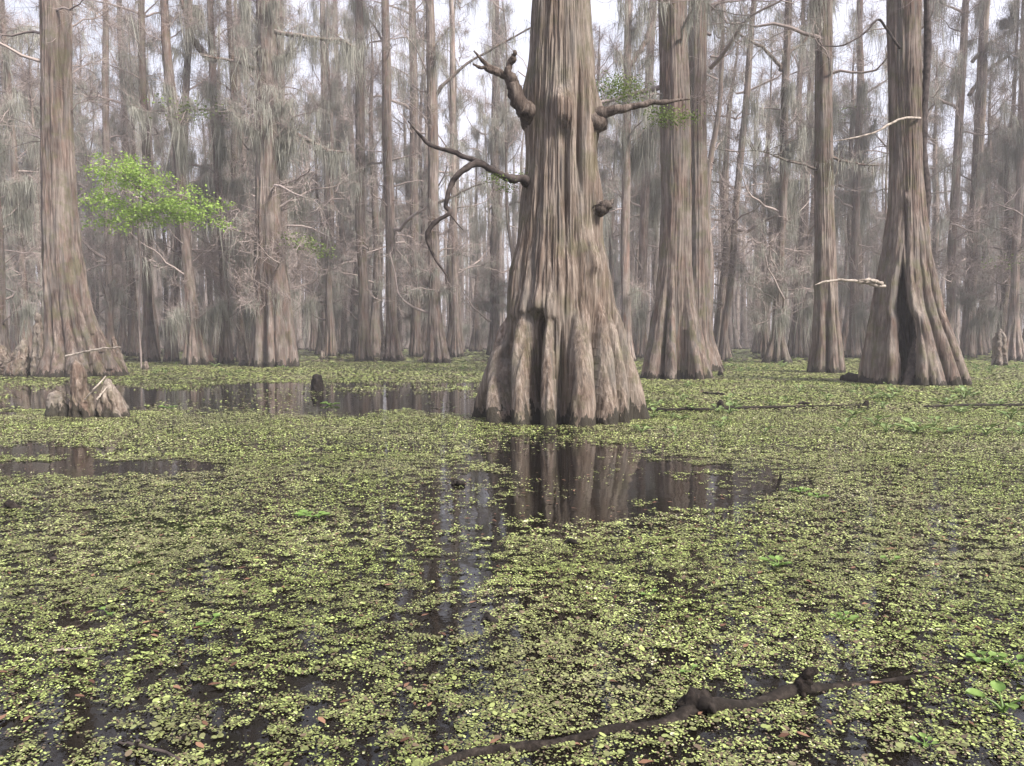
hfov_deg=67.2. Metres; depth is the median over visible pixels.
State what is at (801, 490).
floating plant
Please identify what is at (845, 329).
cypress tree
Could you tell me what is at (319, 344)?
cypress tree
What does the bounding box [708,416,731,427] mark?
floating plant
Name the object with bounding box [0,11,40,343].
cypress tree
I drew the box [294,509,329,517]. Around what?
floating plant
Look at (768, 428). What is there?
floating plant
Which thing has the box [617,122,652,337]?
cypress tree
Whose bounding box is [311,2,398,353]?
cypress tree
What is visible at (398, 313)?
cypress tree
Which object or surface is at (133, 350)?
cypress tree
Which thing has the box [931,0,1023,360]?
cypress tree
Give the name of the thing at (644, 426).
floating plant
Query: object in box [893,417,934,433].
floating plant
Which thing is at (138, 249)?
cypress tree
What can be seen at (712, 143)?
cypress tree
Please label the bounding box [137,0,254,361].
cypress tree
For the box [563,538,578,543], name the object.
wood chunk
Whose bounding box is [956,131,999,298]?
cypress tree
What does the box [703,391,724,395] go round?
stick
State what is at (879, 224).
cypress tree
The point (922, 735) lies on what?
floating plant
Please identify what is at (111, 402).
cypress knee
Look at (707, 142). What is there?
cypress tree
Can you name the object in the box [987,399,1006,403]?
floating plant
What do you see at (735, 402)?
floating plant
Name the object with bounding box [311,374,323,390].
stump
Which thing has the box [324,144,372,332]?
cypress tree
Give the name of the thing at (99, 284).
cypress tree
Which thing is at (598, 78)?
cypress tree
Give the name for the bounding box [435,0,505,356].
cypress tree
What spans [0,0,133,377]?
cypress tree
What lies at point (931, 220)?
cypress tree
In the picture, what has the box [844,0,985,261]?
cypress tree
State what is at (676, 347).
cypress tree
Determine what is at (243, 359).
cypress knee
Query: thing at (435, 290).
cypress tree
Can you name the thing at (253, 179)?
cypress tree
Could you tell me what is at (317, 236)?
cypress tree
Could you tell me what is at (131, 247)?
cypress tree
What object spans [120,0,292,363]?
cypress tree
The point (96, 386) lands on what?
stick
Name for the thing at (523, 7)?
sky
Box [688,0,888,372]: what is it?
cypress tree
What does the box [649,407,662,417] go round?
floating plant
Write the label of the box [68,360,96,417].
cypress knee
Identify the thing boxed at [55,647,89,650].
stick
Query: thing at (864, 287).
cypress tree
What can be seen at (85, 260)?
cypress tree
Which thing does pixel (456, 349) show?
cypress tree
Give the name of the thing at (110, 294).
cypress tree
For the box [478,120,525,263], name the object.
cypress tree
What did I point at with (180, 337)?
cypress tree
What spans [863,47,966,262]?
cypress tree
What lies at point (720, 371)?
cypress knee
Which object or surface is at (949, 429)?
floating plant
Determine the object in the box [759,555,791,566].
floating plant
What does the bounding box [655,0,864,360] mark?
cypress tree
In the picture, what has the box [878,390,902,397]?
floating plant
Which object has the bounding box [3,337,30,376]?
cypress knee
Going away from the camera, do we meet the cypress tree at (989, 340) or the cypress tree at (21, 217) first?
the cypress tree at (21, 217)
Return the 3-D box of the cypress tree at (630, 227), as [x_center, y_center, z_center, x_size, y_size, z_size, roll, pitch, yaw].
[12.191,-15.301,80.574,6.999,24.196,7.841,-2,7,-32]
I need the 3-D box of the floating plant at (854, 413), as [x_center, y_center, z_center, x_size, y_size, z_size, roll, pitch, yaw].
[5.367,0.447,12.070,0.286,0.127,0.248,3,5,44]
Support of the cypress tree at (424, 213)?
in the water
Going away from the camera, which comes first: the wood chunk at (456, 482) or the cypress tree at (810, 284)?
the wood chunk at (456, 482)
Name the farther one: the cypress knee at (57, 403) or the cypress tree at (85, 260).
the cypress tree at (85, 260)
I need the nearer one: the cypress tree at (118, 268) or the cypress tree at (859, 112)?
the cypress tree at (859, 112)
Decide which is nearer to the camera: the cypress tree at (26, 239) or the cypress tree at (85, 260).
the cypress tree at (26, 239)
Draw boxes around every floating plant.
[98,606,113,614]
[196,613,221,626]
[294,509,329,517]
[320,401,339,404]
[631,423,653,432]
[646,400,657,407]
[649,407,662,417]
[666,426,684,435]
[673,392,687,400]
[673,414,689,418]
[680,664,698,672]
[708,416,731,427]
[717,402,742,412]
[721,393,735,401]
[725,400,742,405]
[757,426,774,433]
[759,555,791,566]
[788,487,811,491]
[807,493,828,497]
[819,391,834,399]
[830,611,859,620]
[836,416,856,426]
[844,408,864,414]
[862,415,890,425]
[863,385,880,393]
[873,399,889,407]
[875,420,894,432]
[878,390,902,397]
[880,555,900,563]
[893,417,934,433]
[909,732,938,746]
[927,416,942,426]
[930,425,960,432]
[931,394,960,403]
[942,386,966,391]
[948,406,969,412]
[954,385,974,394]
[954,387,974,397]
[961,389,982,395]
[965,680,1023,712]
[966,650,1004,662]
[972,424,1002,435]
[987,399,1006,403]
[997,409,1023,418]
[997,652,1023,667]
[1007,422,1023,434]
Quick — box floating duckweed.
[0,349,1023,765]
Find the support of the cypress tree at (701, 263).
in the water
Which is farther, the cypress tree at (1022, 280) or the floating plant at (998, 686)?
the cypress tree at (1022, 280)
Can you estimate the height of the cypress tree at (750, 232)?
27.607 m
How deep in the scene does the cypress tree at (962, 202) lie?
71.60 m
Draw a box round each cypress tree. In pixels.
[0,0,87,358]
[0,0,94,361]
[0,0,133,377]
[0,9,126,326]
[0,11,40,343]
[0,31,34,351]
[4,116,36,327]
[5,7,40,287]
[11,0,151,291]
[14,33,94,323]
[17,0,116,289]
[18,42,104,307]
[21,55,88,283]
[27,32,117,322]
[32,0,192,361]
[40,0,167,346]
[72,24,116,321]
[72,59,139,334]
[77,93,101,226]
[78,8,164,356]
[79,149,105,316]
[81,77,141,354]
[84,0,173,334]
[84,1,161,353]
[87,105,155,338]
[90,124,142,340]
[91,144,141,327]
[92,147,127,338]
[93,0,253,364]
[103,0,204,356]
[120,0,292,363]
[129,85,169,273]
[136,112,210,352]
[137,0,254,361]
[140,59,205,351]
[153,96,227,345]
[156,0,306,360]
[174,0,387,366]
[190,0,289,357]
[190,0,312,276]
[191,0,277,358]
[194,88,250,349]
[197,81,254,351]
[200,1,255,356]
[224,10,320,203]
[224,44,298,316]
[238,0,376,346]
[243,0,317,245]
[285,65,318,251]
[288,106,323,351]
[288,131,334,350]
[289,104,336,336]
[292,0,365,352]
[294,0,384,356]
[297,80,351,354]
[299,0,372,353]
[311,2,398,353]
[311,53,406,337]
[312,67,354,351]
[317,0,402,356]
[323,0,443,360]
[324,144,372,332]
[335,0,450,356]
[335,61,382,309]
[336,0,483,360]
[349,10,427,337]
[365,0,530,362]
[365,82,445,354]
[372,195,409,347]
[376,129,406,350]
[378,0,463,353]
[395,140,445,344]
[396,66,449,352]
[408,0,705,426]
[419,50,505,351]
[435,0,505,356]
[442,0,524,354]
[449,0,463,356]
[458,122,509,351]
[460,70,515,246]
[465,0,524,281]
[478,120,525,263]
[482,0,778,379]
[592,19,636,202]
[593,38,640,218]
[596,0,659,361]
[598,97,637,292]
[598,139,618,255]
[599,0,660,357]
[600,96,659,339]
[600,123,620,297]
[602,115,658,305]
[606,175,621,312]
[614,184,650,331]
[615,66,660,299]
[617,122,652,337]
[617,171,650,273]
[619,128,659,311]
[621,143,660,282]
[633,0,801,370]
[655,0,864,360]
[655,31,800,359]
[657,0,751,268]
[658,39,787,270]
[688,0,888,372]
[706,0,756,317]
[708,0,834,362]
[708,29,760,352]
[717,18,813,358]
[730,59,776,351]
[737,84,792,353]
[757,0,852,326]
[759,112,797,322]
[766,0,868,357]
[769,159,813,336]
[791,29,887,352]
[791,33,844,343]
[807,0,888,357]
[807,43,935,352]
[807,77,881,318]
[815,0,971,385]
[835,70,885,332]
[836,149,876,325]
[839,0,966,185]
[839,111,884,335]
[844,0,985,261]
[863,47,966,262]
[863,155,887,319]
[867,0,1023,332]
[870,99,931,235]
[874,6,989,271]
[887,39,1002,276]
[928,132,948,246]
[928,143,947,300]
[930,138,971,346]
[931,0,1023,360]
[933,0,1019,357]
[939,78,1006,352]
[944,170,999,264]
[947,63,1018,355]
[951,81,1017,320]
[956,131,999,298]
[958,181,1023,217]
[959,0,1023,357]
[960,152,1003,350]
[964,111,1023,293]
[964,179,1023,343]
[990,172,1020,314]
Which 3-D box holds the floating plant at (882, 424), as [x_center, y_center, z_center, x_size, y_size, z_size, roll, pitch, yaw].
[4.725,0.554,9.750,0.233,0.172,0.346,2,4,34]
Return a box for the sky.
[1,0,1023,331]
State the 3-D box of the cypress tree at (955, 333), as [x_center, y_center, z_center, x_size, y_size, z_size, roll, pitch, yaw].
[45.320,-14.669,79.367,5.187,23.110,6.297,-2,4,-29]
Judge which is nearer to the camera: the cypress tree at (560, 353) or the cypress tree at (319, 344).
the cypress tree at (560, 353)
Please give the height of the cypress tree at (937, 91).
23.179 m
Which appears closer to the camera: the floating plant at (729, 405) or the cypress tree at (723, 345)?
the floating plant at (729, 405)
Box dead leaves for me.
[0,446,1023,762]
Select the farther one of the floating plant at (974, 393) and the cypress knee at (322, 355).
the cypress knee at (322, 355)
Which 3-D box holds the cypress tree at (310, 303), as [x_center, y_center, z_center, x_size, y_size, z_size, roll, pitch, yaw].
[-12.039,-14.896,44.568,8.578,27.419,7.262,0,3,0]
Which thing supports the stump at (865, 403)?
in the water
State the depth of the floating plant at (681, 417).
11.35 m
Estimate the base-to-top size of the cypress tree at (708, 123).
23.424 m
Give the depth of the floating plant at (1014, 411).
11.43 m
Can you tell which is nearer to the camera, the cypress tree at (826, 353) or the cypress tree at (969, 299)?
the cypress tree at (826, 353)
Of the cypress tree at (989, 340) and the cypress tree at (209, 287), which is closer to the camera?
the cypress tree at (209, 287)
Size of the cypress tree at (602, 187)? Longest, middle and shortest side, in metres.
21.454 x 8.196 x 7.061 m
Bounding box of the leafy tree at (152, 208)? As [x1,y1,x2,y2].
[76,148,235,367]
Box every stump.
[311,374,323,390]
[717,400,723,406]
[862,400,868,406]
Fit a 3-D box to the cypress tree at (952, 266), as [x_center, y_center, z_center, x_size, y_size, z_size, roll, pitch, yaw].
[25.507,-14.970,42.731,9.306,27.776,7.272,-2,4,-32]
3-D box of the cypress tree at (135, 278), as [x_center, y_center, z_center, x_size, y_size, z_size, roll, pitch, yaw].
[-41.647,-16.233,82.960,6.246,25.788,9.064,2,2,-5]
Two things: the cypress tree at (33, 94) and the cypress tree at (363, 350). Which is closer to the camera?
the cypress tree at (363, 350)
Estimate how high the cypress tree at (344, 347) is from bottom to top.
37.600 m
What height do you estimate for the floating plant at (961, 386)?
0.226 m
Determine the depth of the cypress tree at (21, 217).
34.41 m
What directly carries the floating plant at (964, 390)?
on the floating duckweed
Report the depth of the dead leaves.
3.28 m
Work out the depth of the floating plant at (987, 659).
2.87 m
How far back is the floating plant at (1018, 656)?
2.81 m
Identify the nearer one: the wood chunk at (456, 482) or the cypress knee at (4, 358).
the wood chunk at (456, 482)
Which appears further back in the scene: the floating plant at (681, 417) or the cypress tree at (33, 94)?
the cypress tree at (33, 94)
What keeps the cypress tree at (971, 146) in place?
in the water
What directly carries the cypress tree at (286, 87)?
on the water
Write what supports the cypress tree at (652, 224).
on the water
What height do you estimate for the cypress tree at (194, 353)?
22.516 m
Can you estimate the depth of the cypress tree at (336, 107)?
53.45 m
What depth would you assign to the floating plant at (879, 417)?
10.55 m
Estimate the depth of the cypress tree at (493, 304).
57.15 m
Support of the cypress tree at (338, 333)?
on the water
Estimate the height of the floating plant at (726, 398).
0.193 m
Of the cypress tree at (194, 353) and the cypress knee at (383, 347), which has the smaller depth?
the cypress tree at (194, 353)
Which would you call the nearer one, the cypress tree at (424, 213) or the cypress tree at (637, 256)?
the cypress tree at (424, 213)
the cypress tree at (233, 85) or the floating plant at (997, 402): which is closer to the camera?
the floating plant at (997, 402)
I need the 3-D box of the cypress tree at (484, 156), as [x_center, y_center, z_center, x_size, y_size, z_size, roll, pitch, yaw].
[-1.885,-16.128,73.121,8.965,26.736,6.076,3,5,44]
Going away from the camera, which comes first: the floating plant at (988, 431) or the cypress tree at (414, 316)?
the floating plant at (988, 431)
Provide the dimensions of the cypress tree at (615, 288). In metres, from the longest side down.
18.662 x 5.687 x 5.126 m
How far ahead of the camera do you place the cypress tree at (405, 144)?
56.86 m
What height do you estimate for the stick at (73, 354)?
0.336 m
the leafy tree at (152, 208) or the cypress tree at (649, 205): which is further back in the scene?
the cypress tree at (649, 205)
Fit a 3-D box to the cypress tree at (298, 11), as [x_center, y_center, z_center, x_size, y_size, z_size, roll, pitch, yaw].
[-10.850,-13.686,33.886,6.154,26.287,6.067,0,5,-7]
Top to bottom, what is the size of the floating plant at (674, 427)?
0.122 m
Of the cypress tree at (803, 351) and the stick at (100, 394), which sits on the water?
the cypress tree at (803, 351)
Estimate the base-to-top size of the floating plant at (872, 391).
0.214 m
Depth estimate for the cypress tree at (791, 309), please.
74.94 m
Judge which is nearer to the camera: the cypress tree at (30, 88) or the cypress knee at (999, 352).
the cypress knee at (999, 352)
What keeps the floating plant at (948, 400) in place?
on the floating duckweed
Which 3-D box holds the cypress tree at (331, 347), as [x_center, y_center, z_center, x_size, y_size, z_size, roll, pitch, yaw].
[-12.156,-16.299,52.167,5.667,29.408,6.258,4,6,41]
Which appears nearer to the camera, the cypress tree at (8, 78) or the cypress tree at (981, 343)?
the cypress tree at (8, 78)
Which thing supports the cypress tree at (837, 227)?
on the water
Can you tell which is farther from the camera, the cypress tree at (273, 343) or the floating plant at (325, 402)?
the cypress tree at (273, 343)
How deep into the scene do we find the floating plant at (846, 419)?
10.47 m
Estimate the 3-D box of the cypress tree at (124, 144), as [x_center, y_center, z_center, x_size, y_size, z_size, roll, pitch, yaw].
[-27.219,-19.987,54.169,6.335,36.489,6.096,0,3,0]
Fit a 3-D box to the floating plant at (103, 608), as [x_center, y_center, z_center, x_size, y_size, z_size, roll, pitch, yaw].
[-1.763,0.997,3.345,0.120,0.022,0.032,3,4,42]
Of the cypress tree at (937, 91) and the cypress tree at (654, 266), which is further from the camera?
the cypress tree at (654, 266)
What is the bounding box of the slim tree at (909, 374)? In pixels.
[901,0,931,385]
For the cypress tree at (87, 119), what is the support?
in the water
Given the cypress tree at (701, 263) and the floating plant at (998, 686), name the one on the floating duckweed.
the floating plant at (998, 686)
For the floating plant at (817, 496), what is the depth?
5.83 m
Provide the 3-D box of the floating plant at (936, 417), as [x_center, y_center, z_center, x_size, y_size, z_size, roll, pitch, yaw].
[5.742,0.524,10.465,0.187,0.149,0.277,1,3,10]
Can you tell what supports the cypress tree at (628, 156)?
in the water
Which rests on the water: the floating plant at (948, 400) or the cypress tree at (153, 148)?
the cypress tree at (153, 148)
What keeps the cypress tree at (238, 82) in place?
on the water
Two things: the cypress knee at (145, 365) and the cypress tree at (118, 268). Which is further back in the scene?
the cypress tree at (118, 268)
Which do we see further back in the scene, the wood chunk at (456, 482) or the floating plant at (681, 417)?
the floating plant at (681, 417)
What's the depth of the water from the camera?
3.93 m
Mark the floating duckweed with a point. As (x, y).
(800, 365)
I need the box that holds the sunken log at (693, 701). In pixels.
[427,666,961,765]
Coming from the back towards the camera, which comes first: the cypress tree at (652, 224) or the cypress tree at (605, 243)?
the cypress tree at (605, 243)
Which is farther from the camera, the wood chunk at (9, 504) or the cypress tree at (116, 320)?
the cypress tree at (116, 320)
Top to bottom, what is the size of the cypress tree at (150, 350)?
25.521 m
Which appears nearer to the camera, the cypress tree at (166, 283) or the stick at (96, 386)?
the stick at (96, 386)
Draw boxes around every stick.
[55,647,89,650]
[65,346,120,356]
[84,376,105,399]
[96,387,107,400]
[117,732,190,765]
[647,404,859,410]
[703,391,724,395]
[775,474,781,488]
[924,403,1023,407]
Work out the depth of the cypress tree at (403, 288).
72.01 m
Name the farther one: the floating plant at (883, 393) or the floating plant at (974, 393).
the floating plant at (974, 393)
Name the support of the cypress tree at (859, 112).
on the water
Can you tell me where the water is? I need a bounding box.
[0,347,1023,765]
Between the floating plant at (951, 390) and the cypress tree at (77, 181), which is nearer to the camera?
the floating plant at (951, 390)
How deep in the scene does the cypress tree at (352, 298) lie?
57.69 m
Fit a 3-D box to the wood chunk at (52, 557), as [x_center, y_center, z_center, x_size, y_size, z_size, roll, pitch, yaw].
[-2.502,0.956,4.195,0.088,0.050,0.067,2,4,25]
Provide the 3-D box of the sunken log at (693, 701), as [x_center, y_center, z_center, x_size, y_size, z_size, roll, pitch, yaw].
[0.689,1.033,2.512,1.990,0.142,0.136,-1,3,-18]
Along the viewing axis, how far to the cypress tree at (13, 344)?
48.68 m
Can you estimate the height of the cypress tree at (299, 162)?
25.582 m
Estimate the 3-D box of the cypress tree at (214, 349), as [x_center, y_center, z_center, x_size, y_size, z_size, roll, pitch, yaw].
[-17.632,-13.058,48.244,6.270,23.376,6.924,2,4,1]
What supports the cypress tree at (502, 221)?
in the water
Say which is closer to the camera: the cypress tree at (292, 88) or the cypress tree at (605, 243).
the cypress tree at (292, 88)
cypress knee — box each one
[0,344,10,374]
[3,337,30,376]
[30,313,43,376]
[44,390,69,416]
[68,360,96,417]
[96,378,130,417]
[111,336,128,372]
[142,361,149,369]
[238,332,248,365]
[320,350,325,359]
[380,334,385,360]
[717,366,722,375]
[991,328,1007,365]
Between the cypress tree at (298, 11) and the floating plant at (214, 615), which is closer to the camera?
the floating plant at (214, 615)
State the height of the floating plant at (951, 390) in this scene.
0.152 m
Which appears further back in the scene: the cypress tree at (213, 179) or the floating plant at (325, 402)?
the cypress tree at (213, 179)
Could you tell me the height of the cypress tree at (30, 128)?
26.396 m
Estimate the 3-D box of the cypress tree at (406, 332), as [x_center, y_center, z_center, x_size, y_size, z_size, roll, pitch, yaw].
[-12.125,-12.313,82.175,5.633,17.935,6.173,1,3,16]
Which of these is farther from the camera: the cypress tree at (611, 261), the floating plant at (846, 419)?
the cypress tree at (611, 261)
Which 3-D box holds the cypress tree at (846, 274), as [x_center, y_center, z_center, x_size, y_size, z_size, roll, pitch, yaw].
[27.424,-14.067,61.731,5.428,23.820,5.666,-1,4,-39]
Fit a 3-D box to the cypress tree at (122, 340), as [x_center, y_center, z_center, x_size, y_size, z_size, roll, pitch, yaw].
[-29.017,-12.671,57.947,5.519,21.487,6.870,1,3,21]
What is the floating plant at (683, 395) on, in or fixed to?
on the floating duckweed
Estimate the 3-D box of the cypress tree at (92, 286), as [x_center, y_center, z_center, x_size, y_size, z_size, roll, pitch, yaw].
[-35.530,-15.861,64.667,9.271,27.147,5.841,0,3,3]
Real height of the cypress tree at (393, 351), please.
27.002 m
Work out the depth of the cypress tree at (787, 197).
38.30 m
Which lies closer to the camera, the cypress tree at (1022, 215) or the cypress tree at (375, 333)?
the cypress tree at (1022, 215)
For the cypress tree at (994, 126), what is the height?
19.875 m
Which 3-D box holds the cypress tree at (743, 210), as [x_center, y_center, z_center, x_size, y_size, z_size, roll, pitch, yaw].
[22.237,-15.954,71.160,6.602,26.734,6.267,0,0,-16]
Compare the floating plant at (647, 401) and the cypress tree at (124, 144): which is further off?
the cypress tree at (124, 144)
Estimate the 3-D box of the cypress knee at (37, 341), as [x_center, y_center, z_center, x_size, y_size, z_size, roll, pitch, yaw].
[-15.074,-1.147,24.520,0.531,2.182,0.545,0,3,0]
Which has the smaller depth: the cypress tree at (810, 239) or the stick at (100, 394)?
the stick at (100, 394)
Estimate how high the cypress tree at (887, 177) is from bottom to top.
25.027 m
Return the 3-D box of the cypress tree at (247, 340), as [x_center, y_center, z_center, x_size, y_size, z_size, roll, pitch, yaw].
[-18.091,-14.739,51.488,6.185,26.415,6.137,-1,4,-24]
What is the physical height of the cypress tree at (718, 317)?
19.575 m
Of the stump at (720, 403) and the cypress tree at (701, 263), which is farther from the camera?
the cypress tree at (701, 263)
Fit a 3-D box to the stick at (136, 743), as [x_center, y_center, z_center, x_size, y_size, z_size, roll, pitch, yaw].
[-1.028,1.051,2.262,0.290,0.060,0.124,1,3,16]
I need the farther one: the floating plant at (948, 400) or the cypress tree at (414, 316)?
the cypress tree at (414, 316)
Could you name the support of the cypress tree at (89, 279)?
in the water
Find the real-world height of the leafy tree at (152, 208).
8.352 m
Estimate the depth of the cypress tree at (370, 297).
69.36 m
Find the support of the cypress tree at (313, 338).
on the water
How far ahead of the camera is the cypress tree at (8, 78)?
40.11 m
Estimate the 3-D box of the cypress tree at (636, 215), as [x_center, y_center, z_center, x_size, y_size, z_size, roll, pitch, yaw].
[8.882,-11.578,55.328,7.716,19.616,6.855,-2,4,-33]
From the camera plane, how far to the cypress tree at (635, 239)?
78.47 m
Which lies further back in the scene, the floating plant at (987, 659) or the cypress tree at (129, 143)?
the cypress tree at (129, 143)
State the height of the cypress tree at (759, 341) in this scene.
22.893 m
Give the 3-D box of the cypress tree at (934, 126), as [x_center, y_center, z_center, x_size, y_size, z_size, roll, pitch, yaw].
[27.011,-14.687,49.097,6.806,26.602,6.130,0,3,0]
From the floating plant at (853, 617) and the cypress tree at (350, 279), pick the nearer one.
the floating plant at (853, 617)
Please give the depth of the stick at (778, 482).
6.17 m
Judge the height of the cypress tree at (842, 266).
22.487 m
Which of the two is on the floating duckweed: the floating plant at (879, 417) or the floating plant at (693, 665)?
the floating plant at (693, 665)
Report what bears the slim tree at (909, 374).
in the water
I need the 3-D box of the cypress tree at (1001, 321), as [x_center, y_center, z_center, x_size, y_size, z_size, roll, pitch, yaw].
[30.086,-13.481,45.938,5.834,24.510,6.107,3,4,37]
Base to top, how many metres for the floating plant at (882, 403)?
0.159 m
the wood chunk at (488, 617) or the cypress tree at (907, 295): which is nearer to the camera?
the wood chunk at (488, 617)
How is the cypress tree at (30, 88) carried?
in the water
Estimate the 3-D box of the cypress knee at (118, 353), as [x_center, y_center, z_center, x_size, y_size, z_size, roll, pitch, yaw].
[-13.157,-0.855,25.837,0.531,1.455,0.491,-1,3,-14]
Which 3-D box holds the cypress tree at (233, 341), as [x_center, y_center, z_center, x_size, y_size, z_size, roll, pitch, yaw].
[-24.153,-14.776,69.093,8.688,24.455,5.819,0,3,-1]
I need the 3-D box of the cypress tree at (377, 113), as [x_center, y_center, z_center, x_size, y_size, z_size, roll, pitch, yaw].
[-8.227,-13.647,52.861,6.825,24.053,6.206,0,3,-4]
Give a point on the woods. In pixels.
(740, 337)
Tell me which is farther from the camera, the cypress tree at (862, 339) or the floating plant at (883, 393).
the cypress tree at (862, 339)
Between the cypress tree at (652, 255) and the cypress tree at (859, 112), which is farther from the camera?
the cypress tree at (652, 255)
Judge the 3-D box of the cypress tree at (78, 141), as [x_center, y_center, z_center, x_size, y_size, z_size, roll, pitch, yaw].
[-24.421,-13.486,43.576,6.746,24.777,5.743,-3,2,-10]
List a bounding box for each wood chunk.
[0,499,21,509]
[46,554,62,561]
[451,480,465,484]
[481,612,498,624]
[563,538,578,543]
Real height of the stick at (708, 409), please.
0.086 m
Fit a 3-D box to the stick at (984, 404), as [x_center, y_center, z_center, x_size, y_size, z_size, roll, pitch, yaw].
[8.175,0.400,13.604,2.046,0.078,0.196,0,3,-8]
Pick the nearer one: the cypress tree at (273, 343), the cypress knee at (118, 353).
the cypress knee at (118, 353)
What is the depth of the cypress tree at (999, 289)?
71.89 m
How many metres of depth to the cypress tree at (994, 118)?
62.28 m
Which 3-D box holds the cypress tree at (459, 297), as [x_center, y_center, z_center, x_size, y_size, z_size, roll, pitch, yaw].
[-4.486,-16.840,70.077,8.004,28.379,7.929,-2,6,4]
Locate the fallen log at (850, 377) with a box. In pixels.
[840,372,877,383]
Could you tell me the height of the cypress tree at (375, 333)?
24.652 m
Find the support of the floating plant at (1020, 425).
on the floating duckweed
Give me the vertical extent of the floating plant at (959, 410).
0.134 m
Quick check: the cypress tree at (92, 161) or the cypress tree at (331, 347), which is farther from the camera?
the cypress tree at (92, 161)
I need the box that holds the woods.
[3,138,1023,349]
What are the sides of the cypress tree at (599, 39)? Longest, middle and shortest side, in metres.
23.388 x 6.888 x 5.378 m
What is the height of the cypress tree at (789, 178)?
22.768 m
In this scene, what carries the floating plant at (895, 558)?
on the floating duckweed
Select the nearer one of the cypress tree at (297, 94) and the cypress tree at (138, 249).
the cypress tree at (297, 94)
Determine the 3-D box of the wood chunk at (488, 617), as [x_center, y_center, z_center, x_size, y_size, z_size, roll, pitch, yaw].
[-0.093,1.005,3.275,0.081,0.049,0.062,1,3,20]
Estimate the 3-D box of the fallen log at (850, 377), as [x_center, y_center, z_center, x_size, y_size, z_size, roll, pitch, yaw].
[9.936,-0.068,21.264,1.000,0.445,1.585,-1,3,-13]
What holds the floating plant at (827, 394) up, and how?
on the water
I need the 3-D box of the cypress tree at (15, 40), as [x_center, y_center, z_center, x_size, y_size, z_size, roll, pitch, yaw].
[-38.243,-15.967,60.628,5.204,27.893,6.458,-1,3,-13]
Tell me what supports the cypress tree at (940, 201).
in the water
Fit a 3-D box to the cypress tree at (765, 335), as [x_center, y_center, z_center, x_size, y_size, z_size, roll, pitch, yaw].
[15.079,-11.894,46.979,7.427,21.158,7.035,-1,3,-14]
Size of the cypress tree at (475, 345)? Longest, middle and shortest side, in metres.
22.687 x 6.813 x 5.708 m
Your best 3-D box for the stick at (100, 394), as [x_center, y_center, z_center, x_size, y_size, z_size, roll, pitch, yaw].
[-6.227,0.158,11.694,0.042,0.205,0.228,1,3,17]
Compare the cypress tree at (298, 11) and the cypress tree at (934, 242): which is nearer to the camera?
the cypress tree at (298, 11)
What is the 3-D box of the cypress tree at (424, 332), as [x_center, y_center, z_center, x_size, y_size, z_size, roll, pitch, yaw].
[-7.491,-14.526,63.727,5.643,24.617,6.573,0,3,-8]
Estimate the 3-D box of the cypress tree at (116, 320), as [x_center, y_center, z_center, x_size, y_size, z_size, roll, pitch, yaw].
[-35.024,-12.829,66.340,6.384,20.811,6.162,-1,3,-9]

